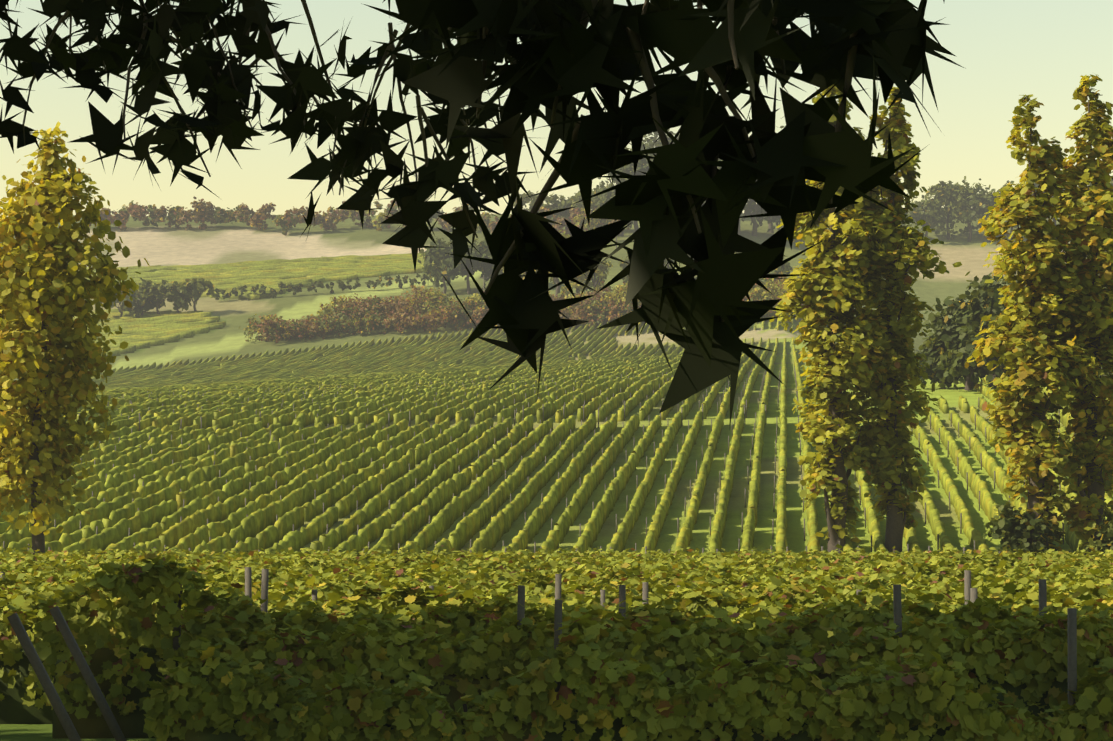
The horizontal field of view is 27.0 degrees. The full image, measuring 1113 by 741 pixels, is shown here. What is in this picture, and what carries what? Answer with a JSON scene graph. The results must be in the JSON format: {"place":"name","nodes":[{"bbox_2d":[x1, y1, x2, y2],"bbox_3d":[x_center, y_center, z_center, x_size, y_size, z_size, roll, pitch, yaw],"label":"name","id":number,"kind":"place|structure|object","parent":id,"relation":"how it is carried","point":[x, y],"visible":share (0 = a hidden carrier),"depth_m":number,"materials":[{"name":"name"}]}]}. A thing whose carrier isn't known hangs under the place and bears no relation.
{"place":"outdoors","nodes":[
{"label":"outdoors","id":0,"kind":"place"},
{"bbox_2d":[4,0,859,321],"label":"tree","id":1,"kind":"object","parent":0,"point":[648,78],"visible":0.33,"depth_m":2.64,"materials":[{"name":"black plant"}]},
{"bbox_2d":[0,0,965,430],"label":"tree foliage","id":2,"kind":"object","parent":1,"relation":"attached to","point":[566,50],"visible":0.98,"depth_m":2.59,"materials":[{"name":"plant"}]},
{"bbox_2d":[0,214,1112,740],"bbox_3d":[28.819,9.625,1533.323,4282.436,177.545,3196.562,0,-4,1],"label":"ground","id":3,"kind":"structure","parent":0,"point":[194,244],"depth_m":212.16,"materials":[{"name":"green plant"}]},
{"bbox_2d":[0,121,149,553],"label":"edge tree","id":4,"kind":"object","parent":3,"relation":"on","point":[34,264],"depth_m":91.58,"materials":[{"name":"yellow plant"}]},
{"bbox_2d":[73,253,435,355],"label":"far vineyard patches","id":5,"kind":"object","parent":3,"relation":"on","point":[148,329],"visible":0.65,"depth_m":657.55,"materials":[{"name":"green plant"}]},
{"bbox_2d":[276,704,467,711],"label":"vine trunks","id":6,"kind":"object","parent":3,"relation":"on","point":[465,709],"depth_m":24.35,"materials":[{"name":"brown wood"}]},
{"bbox_2d":[239,230,804,343],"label":"autumn trees","id":7,"kind":"object","parent":3,"relation":"on","point":[373,313],"depth_m":552.98,"materials":[{"name":"plant"}]},
{"bbox_2d":[0,591,1099,738],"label":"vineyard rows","id":8,"kind":"object","parent":3,"relation":"on","point":[14,709],"depth_m":27.90,"materials":[{"name":"green plant"}]},
{"bbox_2d":[0,543,1112,599],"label":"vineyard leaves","id":9,"kind":"object","parent":8,"relation":"on","point":[492,570],"visible":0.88,"depth_m":50.26,"materials":[{"name":"green plant"}]},
{"bbox_2d":[483,220,616,290],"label":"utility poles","id":10,"kind":"object","parent":3,"relation":"on","point":[484,275],"visible":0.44,"depth_m":562.78,"materials":[{"name":"brown wood"}]},
{"bbox_2d":[0,365,1105,740],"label":"vineyard posts","id":11,"kind":"object","parent":3,"relation":"on","point":[970,593],"visible":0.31,"depth_m":28.00,"materials":[{"name":"wood"}]},
{"bbox_2d":[0,553,1112,740],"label":"vineyard leaves","id":12,"kind":"object","parent":3,"relation":"on","point":[610,661],"visible":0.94,"depth_m":25.86,"materials":[{"name":"green plant"}]},
{"bbox_2d":[0,314,1112,554],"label":"vineyard rows","id":13,"kind":"object","parent":3,"relation":"on","point":[372,458],"visible":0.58,"depth_m":149.38,"materials":[{"name":"green plant"}]},
{"bbox_2d":[89,126,1112,317],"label":"ridge trees","id":14,"kind":"object","parent":3,"relation":"on","point":[956,197],"depth_m":744.36,"materials":[{"name":"green plant"}]},
{"bbox_2d":[167,716,1109,740],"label":"grapevine row","id":15,"kind":"object","parent":3,"relation":"on","point":[206,734],"visible":0.17,"depth_m":24.09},
{"bbox_2d":[769,74,1112,554],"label":"poplar trees","id":16,"kind":"object","parent":3,"relation":"on","point":[868,354],"depth_m":104.40,"materials":[{"name":"green plant"}]},
{"bbox_2d":[913,271,1112,554],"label":"bushes","id":17,"kind":"object","parent":3,"relation":"on","point":[946,361],"depth_m":198.32,"materials":[{"name":"green plant"}]},
{"bbox_2d":[0,0,1112,216],"label":"sky","id":18,"kind":"structure","parent":0,"point":[1007,49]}
]}

